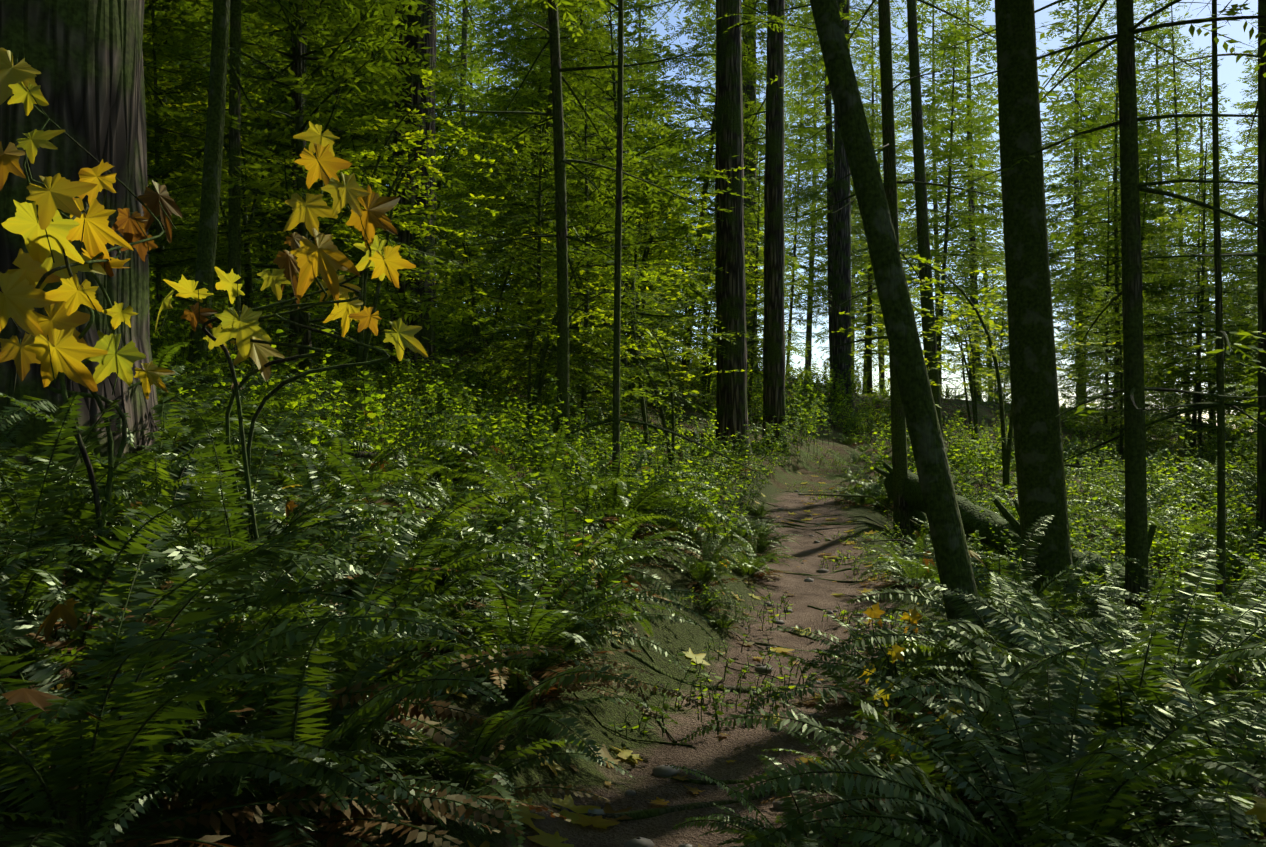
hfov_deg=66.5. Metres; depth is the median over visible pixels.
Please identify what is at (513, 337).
understory
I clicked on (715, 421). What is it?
understory
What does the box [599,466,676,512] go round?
understory
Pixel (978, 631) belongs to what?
understory fern
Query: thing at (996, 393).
understory
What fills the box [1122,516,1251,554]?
understory
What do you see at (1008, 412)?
understory
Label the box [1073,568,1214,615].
understory
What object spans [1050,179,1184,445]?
tree
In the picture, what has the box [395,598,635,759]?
understory
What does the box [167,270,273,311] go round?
understory
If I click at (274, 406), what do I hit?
understory
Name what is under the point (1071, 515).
understory
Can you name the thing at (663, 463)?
understory
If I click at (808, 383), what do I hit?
understory
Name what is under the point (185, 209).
small tree
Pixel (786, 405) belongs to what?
understory
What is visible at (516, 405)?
understory
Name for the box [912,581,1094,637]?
understory
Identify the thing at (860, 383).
understory
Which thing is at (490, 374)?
understory
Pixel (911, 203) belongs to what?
tree
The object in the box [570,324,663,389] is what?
understory
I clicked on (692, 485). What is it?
understory
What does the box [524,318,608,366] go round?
understory
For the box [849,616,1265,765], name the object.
understory
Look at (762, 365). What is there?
understory
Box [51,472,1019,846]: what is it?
leaf litter
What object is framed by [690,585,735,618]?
understory
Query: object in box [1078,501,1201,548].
understory
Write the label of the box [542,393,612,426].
understory
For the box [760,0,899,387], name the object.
tall tree
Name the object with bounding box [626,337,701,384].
understory
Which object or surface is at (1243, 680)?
understory
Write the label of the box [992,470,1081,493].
understory
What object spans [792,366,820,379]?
understory
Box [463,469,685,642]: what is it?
understory
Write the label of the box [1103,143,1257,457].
tree
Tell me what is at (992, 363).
tree
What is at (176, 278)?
understory
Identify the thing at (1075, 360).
tree
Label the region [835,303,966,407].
vine maple
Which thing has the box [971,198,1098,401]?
tree
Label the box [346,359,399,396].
understory
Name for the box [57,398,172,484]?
understory
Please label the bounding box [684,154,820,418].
small tree
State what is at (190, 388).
understory
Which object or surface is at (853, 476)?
understory
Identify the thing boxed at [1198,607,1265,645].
understory
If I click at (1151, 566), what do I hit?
understory
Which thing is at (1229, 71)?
sky
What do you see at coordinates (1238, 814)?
understory fern
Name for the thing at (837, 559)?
understory
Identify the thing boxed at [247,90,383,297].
tree
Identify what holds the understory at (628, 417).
on the ground
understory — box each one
[0,364,304,501]
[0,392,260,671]
[0,393,321,596]
[0,409,64,484]
[0,415,185,678]
[0,435,113,565]
[0,443,214,571]
[0,455,233,538]
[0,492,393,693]
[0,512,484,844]
[0,812,66,824]
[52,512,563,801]
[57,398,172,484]
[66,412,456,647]
[104,452,279,566]
[149,231,190,280]
[149,242,194,300]
[149,265,227,322]
[149,268,182,368]
[149,282,220,337]
[149,282,279,399]
[149,300,197,375]
[150,260,176,317]
[150,297,191,329]
[150,317,176,358]
[150,329,222,365]
[151,299,227,346]
[151,326,292,390]
[152,298,225,326]
[152,326,224,364]
[153,340,282,419]
[156,315,285,375]
[158,345,283,410]
[158,358,329,437]
[158,381,216,397]
[158,395,323,506]
[160,365,340,469]
[160,377,326,506]
[162,322,393,469]
[163,425,273,517]
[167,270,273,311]
[169,324,272,387]
[172,355,300,427]
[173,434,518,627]
[177,227,267,275]
[177,323,285,371]
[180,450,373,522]
[184,318,279,356]
[191,357,377,429]
[208,360,316,406]
[214,244,287,295]
[215,231,319,297]
[221,323,354,385]
[221,393,385,495]
[226,268,379,345]
[227,278,373,354]
[237,363,408,468]
[241,240,315,296]
[243,285,285,310]
[252,327,324,365]
[254,347,329,379]
[255,362,382,423]
[257,298,289,331]
[261,298,368,354]
[262,325,288,340]
[264,375,404,452]
[268,329,321,357]
[270,331,339,366]
[279,342,332,375]
[281,357,465,462]
[286,310,442,370]
[302,358,403,406]
[310,383,475,486]
[312,333,413,389]
[313,331,383,373]
[313,356,378,389]
[314,295,387,345]
[315,311,387,347]
[315,351,427,428]
[315,385,462,471]
[317,351,407,391]
[317,489,549,654]
[322,351,381,375]
[329,349,448,409]
[333,449,638,646]
[334,435,463,513]
[344,350,469,402]
[344,493,546,633]
[345,418,501,485]
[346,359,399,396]
[351,483,553,585]
[366,340,517,434]
[367,273,493,347]
[368,350,463,413]
[369,273,456,320]
[370,294,462,340]
[370,386,423,417]
[380,453,521,509]
[384,380,538,474]
[385,387,475,427]
[386,352,479,409]
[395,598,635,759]
[401,382,537,462]
[402,345,501,415]
[409,419,500,480]
[410,397,620,512]
[413,389,554,485]
[417,385,538,456]
[418,364,556,442]
[423,452,606,530]
[435,339,473,362]
[435,397,570,477]
[436,387,512,426]
[439,351,527,390]
[439,363,520,399]
[440,292,542,342]
[440,311,501,339]
[446,294,526,347]
[460,378,553,424]
[462,373,599,464]
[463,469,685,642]
[468,588,632,673]
[475,368,517,394]
[480,462,637,545]
[483,310,596,361]
[483,384,554,423]
[484,307,574,366]
[486,341,536,370]
[486,376,611,456]
[497,384,556,418]
[512,431,638,485]
[514,372,601,414]
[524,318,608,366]
[528,403,661,488]
[539,429,604,460]
[539,455,664,529]
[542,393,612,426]
[545,547,674,615]
[554,410,660,479]
[556,374,637,424]
[556,421,764,543]
[561,443,654,497]
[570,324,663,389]
[570,398,650,432]
[570,400,641,442]
[573,428,643,460]
[577,522,637,539]
[583,454,748,545]
[588,388,658,435]
[596,421,646,466]
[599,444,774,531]
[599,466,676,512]
[607,662,789,737]
[621,449,682,477]
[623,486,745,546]
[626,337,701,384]
[628,383,662,407]
[629,430,681,456]
[633,461,716,513]
[636,364,682,396]
[636,399,735,469]
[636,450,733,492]
[642,447,727,472]
[643,352,700,388]
[644,348,680,381]
[645,379,706,412]
[648,465,751,544]
[651,429,695,453]
[653,339,715,383]
[656,520,782,600]
[657,435,767,506]
[658,391,706,433]
[659,429,746,463]
[662,513,736,556]
[662,584,722,612]
[666,424,781,487]
[666,632,816,711]
[670,359,749,398]
[684,373,753,416]
[687,402,764,433]
[689,359,794,401]
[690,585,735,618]
[691,358,716,384]
[694,434,735,445]
[699,331,762,376]
[701,598,757,642]
[708,432,763,472]
[709,584,792,634]
[714,447,777,477]
[714,537,796,585]
[715,503,758,512]
[719,518,801,561]
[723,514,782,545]
[741,502,776,516]
[744,518,783,540]
[747,344,792,384]
[747,364,833,436]
[747,380,762,416]
[748,393,835,457]
[749,409,799,465]
[752,364,819,401]
[752,390,817,429]
[759,384,817,426]
[759,685,1002,840]
[785,354,871,406]
[785,368,821,388]
[787,483,826,491]
[790,387,884,430]
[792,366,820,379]
[792,366,827,382]
[792,375,850,416]
[793,824,876,846]
[794,406,832,418]
[796,391,821,408]
[807,443,839,454]
[808,351,878,390]
[810,485,882,501]
[812,490,887,504]
[813,365,875,393]
[813,812,988,846]
[815,457,854,466]
[819,362,868,393]
[819,467,866,473]
[819,542,933,571]
[820,529,896,542]
[822,603,945,632]
[825,784,1256,846]
[830,399,883,441]
[830,481,886,507]
[835,391,890,432]
[835,433,864,445]
[835,468,864,482]
[836,464,892,513]
[836,472,873,492]
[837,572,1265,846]
[838,409,908,451]
[838,529,931,550]
[840,420,889,434]
[843,449,871,463]
[843,502,892,521]
[843,568,918,581]
[843,619,1059,661]
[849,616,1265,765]
[851,424,952,479]
[851,537,980,594]
[851,559,982,582]
[852,441,875,451]
[855,451,873,460]
[857,392,890,425]
[857,714,985,769]
[858,390,890,406]
[859,428,1017,510]
[859,735,1023,828]
[862,374,889,394]
[862,616,949,639]
[864,535,998,564]
[869,522,932,551]
[873,373,889,394]
[878,649,982,713]
[883,402,967,450]
[892,518,932,546]
[899,575,1087,652]
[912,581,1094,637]
[919,507,1017,586]
[923,543,1175,639]
[926,482,1018,536]
[927,512,1007,571]
[940,384,970,399]
[940,388,969,399]
[942,382,959,398]
[942,413,952,423]
[942,418,1015,474]
[944,424,1000,469]
[946,424,1070,489]
[947,441,984,465]
[951,407,971,416]
[951,697,1265,846]
[960,480,987,505]
[964,487,1007,515]
[966,489,1115,575]
[968,492,1073,520]
[970,435,1081,467]
[970,508,1097,545]
[971,453,1015,470]
[973,493,1124,602]
[973,530,1152,610]
[978,392,1010,408]
[979,407,1013,441]
[986,500,1124,547]
[987,391,1010,403]
[989,404,1010,415]
[990,628,1265,846]
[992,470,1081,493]
[993,521,1158,602]
[1000,478,1120,535]
[1009,444,1090,481]
[1019,562,1194,633]
[1026,601,1204,644]
[1060,394,1097,424]
[1060,406,1097,434]
[1061,430,1075,455]
[1062,419,1123,458]
[1063,402,1108,425]
[1063,435,1121,468]
[1063,436,1107,461]
[1064,438,1084,467]
[1064,444,1124,508]
[1064,448,1101,462]
[1064,453,1124,481]
[1064,589,1218,673]
[1065,456,1192,527]
[1066,455,1123,477]
[1066,458,1151,511]
[1067,472,1206,534]
[1067,496,1118,528]
[1068,509,1188,557]
[1069,519,1265,605]
[1072,448,1168,496]
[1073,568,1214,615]
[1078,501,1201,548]
[1084,445,1118,465]
[1084,455,1107,466]
[1084,500,1189,535]
[1086,469,1180,486]
[1086,592,1265,673]
[1087,448,1237,507]
[1089,514,1241,577]
[1100,497,1215,539]
[1100,548,1193,580]
[1106,591,1265,640]
[1108,418,1186,460]
[1111,578,1265,623]
[1121,595,1250,623]
[1122,449,1175,485]
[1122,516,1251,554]
[1124,466,1198,508]
[1128,547,1265,658]
[1141,593,1265,725]
[1145,434,1170,447]
[1146,443,1184,462]
[1146,448,1171,466]
[1147,452,1182,471]
[1147,483,1208,513]
[1147,500,1216,548]
[1151,440,1185,462]
[1156,429,1207,449]
[1156,534,1265,597]
[1157,428,1203,450]
[1158,664,1265,739]
[1161,461,1256,515]
[1161,559,1265,611]
[1162,466,1251,509]
[1163,444,1207,467]
[1163,467,1256,532]
[1165,401,1256,506]
[1165,459,1225,486]
[1165,540,1265,590]
[1169,530,1265,595]
[1171,455,1241,491]
[1171,490,1262,549]
[1177,524,1265,563]
[1179,471,1246,493]
[1182,542,1265,609]
[1183,430,1256,464]
[1185,480,1255,544]
[1188,495,1255,534]
[1189,443,1241,457]
[1191,440,1256,486]
[1193,443,1231,461]
[1195,437,1248,461]
[1198,509,1265,554]
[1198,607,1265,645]
[1199,450,1230,464]
[1200,418,1256,460]
[1201,469,1256,507]
[1203,431,1256,462]
[1214,430,1256,465]
[1214,503,1255,525]
[1225,470,1256,508]
[1225,573,1264,607]
[1226,526,1259,588]
[1227,461,1255,491]
[1228,453,1251,476]
[1234,449,1256,479]
[1235,519,1265,559]
[1239,429,1256,464]
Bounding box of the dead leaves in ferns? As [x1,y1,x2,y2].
[2,351,1265,821]
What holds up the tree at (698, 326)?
on the ground
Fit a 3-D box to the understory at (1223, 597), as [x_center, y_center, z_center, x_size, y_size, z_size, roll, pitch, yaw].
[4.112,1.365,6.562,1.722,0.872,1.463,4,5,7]
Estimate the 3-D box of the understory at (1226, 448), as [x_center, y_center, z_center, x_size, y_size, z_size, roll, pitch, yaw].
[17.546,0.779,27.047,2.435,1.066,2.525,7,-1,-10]
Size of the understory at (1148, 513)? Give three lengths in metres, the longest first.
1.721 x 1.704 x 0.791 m
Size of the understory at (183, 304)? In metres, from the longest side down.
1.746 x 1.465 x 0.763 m
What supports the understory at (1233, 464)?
on the ground
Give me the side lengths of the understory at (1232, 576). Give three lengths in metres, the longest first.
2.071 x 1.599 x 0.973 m
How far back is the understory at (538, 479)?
7.51 m
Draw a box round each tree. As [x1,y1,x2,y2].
[142,0,247,46]
[142,0,269,356]
[143,0,209,231]
[143,0,259,308]
[143,0,284,293]
[144,0,490,386]
[144,1,228,256]
[148,0,362,267]
[148,80,218,248]
[172,18,281,245]
[173,0,320,284]
[178,0,462,297]
[191,0,390,281]
[225,47,356,292]
[229,0,382,299]
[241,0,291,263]
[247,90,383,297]
[269,0,468,295]
[313,55,391,305]
[330,0,452,266]
[338,48,513,360]
[343,33,460,295]
[434,105,654,436]
[435,0,499,290]
[435,0,522,315]
[435,76,542,319]
[435,121,495,318]
[435,174,502,335]
[437,0,503,313]
[443,0,637,367]
[446,92,494,310]
[450,0,638,308]
[461,0,588,338]
[465,89,687,458]
[467,0,682,342]
[468,98,600,335]
[478,126,528,322]
[488,0,747,412]
[491,6,592,320]
[492,3,636,321]
[512,62,717,389]
[533,135,675,387]
[572,23,678,336]
[604,0,695,353]
[607,199,681,357]
[612,0,800,391]
[614,0,845,452]
[624,0,879,460]
[628,34,677,286]
[638,211,716,390]
[644,101,712,361]
[654,121,699,333]
[664,0,817,370]
[676,259,714,363]
[678,196,815,410]
[682,0,764,326]
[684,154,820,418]
[697,56,763,361]
[753,0,938,407]
[756,68,788,346]
[757,9,833,370]
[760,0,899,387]
[762,1,863,370]
[795,0,940,393]
[810,0,987,688]
[810,126,922,393]
[824,103,879,380]
[855,68,918,394]
[856,269,888,369]
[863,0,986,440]
[868,0,1006,415]
[883,0,994,397]
[925,0,1005,400]
[934,0,1265,641]
[934,244,1007,399]
[947,83,1007,401]
[958,271,1009,397]
[964,279,1010,395]
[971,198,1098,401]
[973,256,1059,388]
[981,311,1010,400]
[995,0,1076,645]
[1039,0,1121,417]
[1046,22,1119,404]
[1047,0,1214,441]
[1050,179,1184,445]
[1056,218,1191,421]
[1058,293,1111,398]
[1059,266,1176,436]
[1061,279,1198,464]
[1064,0,1265,620]
[1068,78,1143,363]
[1080,111,1196,424]
[1098,149,1162,383]
[1099,69,1176,399]
[1103,0,1233,412]
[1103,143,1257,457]
[1108,276,1203,436]
[1119,114,1171,345]
[1143,137,1257,455]
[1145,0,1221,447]
[1145,273,1248,448]
[1145,328,1216,443]
[1154,46,1256,424]
[1156,244,1257,447]
[1182,118,1257,440]
[1183,273,1257,445]
[1202,260,1257,447]
[1203,296,1257,425]
[1204,295,1253,428]
[1209,11,1257,402]
[1212,62,1257,316]
[1212,251,1257,463]
[1215,285,1257,431]
[1225,257,1255,425]
[1228,176,1257,419]
[1241,396,1257,454]
[1247,78,1257,249]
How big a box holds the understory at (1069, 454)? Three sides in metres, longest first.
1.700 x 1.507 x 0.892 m
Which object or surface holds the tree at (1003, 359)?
on the ground
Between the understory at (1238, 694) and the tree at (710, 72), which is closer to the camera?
the understory at (1238, 694)
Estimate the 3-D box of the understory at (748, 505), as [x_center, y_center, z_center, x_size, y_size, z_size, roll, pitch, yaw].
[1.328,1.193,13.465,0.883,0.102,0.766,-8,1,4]
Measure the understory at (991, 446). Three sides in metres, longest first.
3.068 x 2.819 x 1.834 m
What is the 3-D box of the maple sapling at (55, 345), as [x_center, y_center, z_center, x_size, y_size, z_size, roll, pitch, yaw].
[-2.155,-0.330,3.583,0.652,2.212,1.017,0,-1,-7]
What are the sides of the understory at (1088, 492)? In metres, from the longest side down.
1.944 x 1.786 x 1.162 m
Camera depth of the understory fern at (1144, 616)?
5.52 m
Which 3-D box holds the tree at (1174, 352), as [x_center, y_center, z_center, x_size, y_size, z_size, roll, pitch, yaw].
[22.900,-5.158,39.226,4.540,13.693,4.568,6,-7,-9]
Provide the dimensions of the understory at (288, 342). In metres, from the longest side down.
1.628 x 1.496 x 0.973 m
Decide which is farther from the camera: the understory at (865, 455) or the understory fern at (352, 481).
the understory at (865, 455)
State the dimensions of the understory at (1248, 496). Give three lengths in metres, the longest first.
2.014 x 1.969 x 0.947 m
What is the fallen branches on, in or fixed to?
on the ground
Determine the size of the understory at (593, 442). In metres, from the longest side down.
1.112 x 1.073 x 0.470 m
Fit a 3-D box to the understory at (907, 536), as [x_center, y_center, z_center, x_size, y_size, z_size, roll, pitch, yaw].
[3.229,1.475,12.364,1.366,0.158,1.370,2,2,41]
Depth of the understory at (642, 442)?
16.50 m
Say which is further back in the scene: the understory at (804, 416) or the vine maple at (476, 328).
the understory at (804, 416)
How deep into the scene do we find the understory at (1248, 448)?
24.40 m
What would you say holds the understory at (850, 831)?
on the ground
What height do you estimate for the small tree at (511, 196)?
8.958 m
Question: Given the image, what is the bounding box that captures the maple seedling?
[847,602,962,779]
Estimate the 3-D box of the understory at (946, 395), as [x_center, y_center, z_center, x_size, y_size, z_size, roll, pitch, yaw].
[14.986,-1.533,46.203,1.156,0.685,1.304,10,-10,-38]
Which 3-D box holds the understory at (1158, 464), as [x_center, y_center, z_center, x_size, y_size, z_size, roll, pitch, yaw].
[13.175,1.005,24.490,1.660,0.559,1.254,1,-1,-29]
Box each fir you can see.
[0,0,175,533]
[387,0,487,382]
[721,0,1063,549]
[1078,0,1265,547]
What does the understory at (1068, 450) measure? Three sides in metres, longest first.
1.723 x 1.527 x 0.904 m
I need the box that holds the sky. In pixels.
[277,0,1257,431]
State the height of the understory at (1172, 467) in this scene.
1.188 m
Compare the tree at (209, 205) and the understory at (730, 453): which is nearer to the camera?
the tree at (209, 205)
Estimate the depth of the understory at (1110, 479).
17.54 m
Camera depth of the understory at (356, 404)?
8.41 m
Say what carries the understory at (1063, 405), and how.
on the ground
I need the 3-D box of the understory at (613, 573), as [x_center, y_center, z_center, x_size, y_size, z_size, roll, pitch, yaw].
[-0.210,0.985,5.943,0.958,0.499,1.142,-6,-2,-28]
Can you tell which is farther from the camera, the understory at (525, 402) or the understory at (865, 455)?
the understory at (865, 455)
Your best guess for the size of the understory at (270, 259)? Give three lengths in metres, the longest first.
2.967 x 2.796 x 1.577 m
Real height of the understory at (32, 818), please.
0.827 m
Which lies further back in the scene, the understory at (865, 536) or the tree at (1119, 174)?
the tree at (1119, 174)
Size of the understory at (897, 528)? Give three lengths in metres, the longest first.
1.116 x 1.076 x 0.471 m
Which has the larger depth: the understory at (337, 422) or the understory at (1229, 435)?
the understory at (1229, 435)
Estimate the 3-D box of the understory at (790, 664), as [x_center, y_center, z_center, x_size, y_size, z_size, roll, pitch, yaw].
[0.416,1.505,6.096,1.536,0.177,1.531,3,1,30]
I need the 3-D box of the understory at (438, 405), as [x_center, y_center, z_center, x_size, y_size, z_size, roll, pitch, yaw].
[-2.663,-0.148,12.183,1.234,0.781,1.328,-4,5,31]
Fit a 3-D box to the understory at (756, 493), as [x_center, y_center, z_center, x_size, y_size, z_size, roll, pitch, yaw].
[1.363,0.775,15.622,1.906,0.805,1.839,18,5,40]
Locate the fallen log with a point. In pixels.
(973, 517)
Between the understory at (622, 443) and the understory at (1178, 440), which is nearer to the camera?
the understory at (622, 443)
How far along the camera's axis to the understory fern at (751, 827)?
3.27 m
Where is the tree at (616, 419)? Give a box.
[514,0,772,524]
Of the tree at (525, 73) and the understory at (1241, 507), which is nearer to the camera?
the understory at (1241, 507)
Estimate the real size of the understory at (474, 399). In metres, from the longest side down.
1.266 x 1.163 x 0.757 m
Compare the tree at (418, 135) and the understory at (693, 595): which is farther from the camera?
the tree at (418, 135)
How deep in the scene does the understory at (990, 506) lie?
15.95 m
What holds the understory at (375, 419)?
on the ground
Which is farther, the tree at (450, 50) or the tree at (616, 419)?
the tree at (450, 50)
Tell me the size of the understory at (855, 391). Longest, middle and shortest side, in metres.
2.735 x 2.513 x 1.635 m
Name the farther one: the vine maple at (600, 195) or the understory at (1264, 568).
the vine maple at (600, 195)
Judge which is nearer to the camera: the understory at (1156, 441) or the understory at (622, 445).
the understory at (622, 445)
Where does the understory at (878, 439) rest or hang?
on the ground
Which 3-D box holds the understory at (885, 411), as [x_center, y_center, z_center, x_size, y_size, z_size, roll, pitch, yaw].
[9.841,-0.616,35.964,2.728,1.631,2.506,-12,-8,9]
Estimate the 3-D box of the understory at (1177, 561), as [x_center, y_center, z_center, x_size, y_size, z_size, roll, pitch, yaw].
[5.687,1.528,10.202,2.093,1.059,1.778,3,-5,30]
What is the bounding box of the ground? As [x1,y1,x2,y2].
[0,269,1265,846]
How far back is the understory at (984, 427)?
39.38 m
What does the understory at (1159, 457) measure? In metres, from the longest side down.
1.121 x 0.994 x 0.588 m
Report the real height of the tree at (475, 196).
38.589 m
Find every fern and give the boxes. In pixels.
[0,400,282,605]
[0,519,500,846]
[0,606,599,846]
[26,402,437,652]
[145,397,359,495]
[178,638,677,846]
[197,445,554,675]
[210,414,481,521]
[346,513,716,718]
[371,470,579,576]
[436,425,658,561]
[500,434,728,559]
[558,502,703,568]
[669,752,1029,846]
[680,641,1131,846]
[727,617,1265,846]
[765,595,978,722]
[802,551,1265,742]
[847,515,1158,657]
[892,547,1265,839]
[916,573,1265,846]
[993,572,1265,702]
[1081,608,1265,706]
[1102,545,1265,641]
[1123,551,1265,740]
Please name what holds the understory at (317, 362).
on the ground
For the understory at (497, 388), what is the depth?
17.68 m
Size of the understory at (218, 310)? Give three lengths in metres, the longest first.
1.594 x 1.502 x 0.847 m
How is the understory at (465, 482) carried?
on the ground
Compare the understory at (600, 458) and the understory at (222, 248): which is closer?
the understory at (600, 458)
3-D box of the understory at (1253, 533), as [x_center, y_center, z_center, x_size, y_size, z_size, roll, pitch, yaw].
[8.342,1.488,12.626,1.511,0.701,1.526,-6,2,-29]
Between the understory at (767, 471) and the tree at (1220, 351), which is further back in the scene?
the understory at (767, 471)
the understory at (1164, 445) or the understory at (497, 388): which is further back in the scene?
the understory at (1164, 445)
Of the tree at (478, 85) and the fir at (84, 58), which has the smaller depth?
the fir at (84, 58)
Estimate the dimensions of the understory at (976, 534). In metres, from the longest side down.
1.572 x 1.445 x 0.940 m
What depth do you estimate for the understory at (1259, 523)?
12.21 m
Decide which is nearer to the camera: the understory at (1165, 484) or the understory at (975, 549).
the understory at (975, 549)
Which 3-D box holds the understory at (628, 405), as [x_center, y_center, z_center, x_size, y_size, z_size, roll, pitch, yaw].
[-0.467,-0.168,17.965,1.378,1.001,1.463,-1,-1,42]
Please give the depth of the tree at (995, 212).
116.05 m
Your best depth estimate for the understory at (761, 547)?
11.14 m
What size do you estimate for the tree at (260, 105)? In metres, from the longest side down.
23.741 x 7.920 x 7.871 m
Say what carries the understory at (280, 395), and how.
on the ground
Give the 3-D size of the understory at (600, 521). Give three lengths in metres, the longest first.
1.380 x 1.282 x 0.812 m
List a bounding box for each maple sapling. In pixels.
[0,48,181,625]
[155,121,427,579]
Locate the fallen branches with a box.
[123,299,1265,797]
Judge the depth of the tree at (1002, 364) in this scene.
72.13 m
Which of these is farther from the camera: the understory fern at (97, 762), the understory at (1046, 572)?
the understory at (1046, 572)
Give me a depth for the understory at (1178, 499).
16.78 m
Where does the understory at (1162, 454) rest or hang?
on the ground
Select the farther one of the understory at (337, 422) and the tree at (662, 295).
the tree at (662, 295)
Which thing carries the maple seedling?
on the ground
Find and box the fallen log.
[874,462,1263,619]
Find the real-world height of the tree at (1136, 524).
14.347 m
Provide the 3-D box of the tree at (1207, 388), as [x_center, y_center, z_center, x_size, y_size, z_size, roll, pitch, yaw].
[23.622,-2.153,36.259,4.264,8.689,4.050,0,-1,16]
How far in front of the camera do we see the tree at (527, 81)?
78.55 m
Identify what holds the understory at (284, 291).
on the ground
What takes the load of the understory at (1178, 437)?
on the ground
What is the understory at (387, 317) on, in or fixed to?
on the ground
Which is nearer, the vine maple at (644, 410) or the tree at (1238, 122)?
the vine maple at (644, 410)
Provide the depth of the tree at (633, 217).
49.09 m
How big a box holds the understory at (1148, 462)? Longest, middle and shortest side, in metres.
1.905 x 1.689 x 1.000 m
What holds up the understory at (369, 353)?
on the ground
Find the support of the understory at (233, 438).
on the ground
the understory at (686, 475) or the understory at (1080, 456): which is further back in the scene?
the understory at (1080, 456)
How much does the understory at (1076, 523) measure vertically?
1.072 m
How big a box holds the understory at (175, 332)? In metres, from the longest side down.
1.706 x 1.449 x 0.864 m
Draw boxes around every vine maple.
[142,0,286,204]
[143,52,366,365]
[144,63,263,169]
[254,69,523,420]
[346,61,551,247]
[393,209,575,401]
[429,253,662,447]
[470,196,693,393]
[506,168,663,371]
[544,311,751,490]
[572,259,713,468]
[579,144,754,408]
[592,246,705,319]
[652,224,801,409]
[674,256,763,411]
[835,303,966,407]
[855,254,1121,499]
[912,292,1010,463]
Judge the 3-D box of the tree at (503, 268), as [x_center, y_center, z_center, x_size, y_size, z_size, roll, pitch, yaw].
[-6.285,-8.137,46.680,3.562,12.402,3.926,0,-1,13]
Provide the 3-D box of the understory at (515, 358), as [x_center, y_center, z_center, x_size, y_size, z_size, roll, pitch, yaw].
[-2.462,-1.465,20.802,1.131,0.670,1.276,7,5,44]
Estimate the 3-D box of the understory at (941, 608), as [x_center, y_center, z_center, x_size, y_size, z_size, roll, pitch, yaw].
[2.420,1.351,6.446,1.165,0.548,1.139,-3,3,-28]
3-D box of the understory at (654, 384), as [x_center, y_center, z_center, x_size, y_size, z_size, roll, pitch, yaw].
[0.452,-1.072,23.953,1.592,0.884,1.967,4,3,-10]
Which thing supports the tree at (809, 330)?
on the ground
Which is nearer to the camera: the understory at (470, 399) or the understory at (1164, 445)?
the understory at (470, 399)
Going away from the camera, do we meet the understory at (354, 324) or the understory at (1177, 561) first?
the understory at (1177, 561)
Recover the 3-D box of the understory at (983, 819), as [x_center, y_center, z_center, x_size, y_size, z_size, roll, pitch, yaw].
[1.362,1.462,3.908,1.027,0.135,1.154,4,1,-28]
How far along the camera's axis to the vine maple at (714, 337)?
24.94 m
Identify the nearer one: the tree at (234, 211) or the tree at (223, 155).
the tree at (234, 211)
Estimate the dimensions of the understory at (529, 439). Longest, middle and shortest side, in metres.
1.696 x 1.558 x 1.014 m
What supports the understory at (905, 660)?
on the ground
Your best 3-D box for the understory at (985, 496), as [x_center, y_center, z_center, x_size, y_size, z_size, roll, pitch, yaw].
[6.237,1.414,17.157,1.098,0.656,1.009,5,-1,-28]
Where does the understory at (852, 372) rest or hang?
on the ground
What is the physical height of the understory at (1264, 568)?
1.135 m
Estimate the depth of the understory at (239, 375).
9.84 m
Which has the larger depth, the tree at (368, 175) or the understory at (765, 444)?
the tree at (368, 175)
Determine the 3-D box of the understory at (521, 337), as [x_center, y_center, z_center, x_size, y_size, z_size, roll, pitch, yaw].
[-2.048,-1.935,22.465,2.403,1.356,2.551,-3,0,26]
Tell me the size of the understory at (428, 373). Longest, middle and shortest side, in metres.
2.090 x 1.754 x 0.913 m
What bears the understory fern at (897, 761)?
on the ground
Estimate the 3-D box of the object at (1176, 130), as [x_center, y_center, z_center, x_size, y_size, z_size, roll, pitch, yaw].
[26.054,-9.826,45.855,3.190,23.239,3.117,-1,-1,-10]
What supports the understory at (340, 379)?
on the ground
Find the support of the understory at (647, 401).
on the ground
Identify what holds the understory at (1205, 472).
on the ground
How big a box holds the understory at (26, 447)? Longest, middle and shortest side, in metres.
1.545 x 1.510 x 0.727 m
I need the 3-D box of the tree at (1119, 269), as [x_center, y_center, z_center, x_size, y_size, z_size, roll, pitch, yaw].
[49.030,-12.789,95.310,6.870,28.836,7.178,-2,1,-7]
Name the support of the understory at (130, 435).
on the ground
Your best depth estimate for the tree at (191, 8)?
15.56 m
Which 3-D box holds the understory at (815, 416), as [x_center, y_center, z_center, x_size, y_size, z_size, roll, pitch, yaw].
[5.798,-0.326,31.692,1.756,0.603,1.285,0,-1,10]
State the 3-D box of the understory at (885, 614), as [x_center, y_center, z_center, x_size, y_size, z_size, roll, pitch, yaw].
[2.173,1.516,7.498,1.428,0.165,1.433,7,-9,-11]
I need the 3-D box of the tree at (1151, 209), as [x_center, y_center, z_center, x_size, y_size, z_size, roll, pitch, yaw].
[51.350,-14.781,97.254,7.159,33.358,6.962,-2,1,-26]
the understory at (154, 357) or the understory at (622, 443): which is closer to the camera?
the understory at (154, 357)

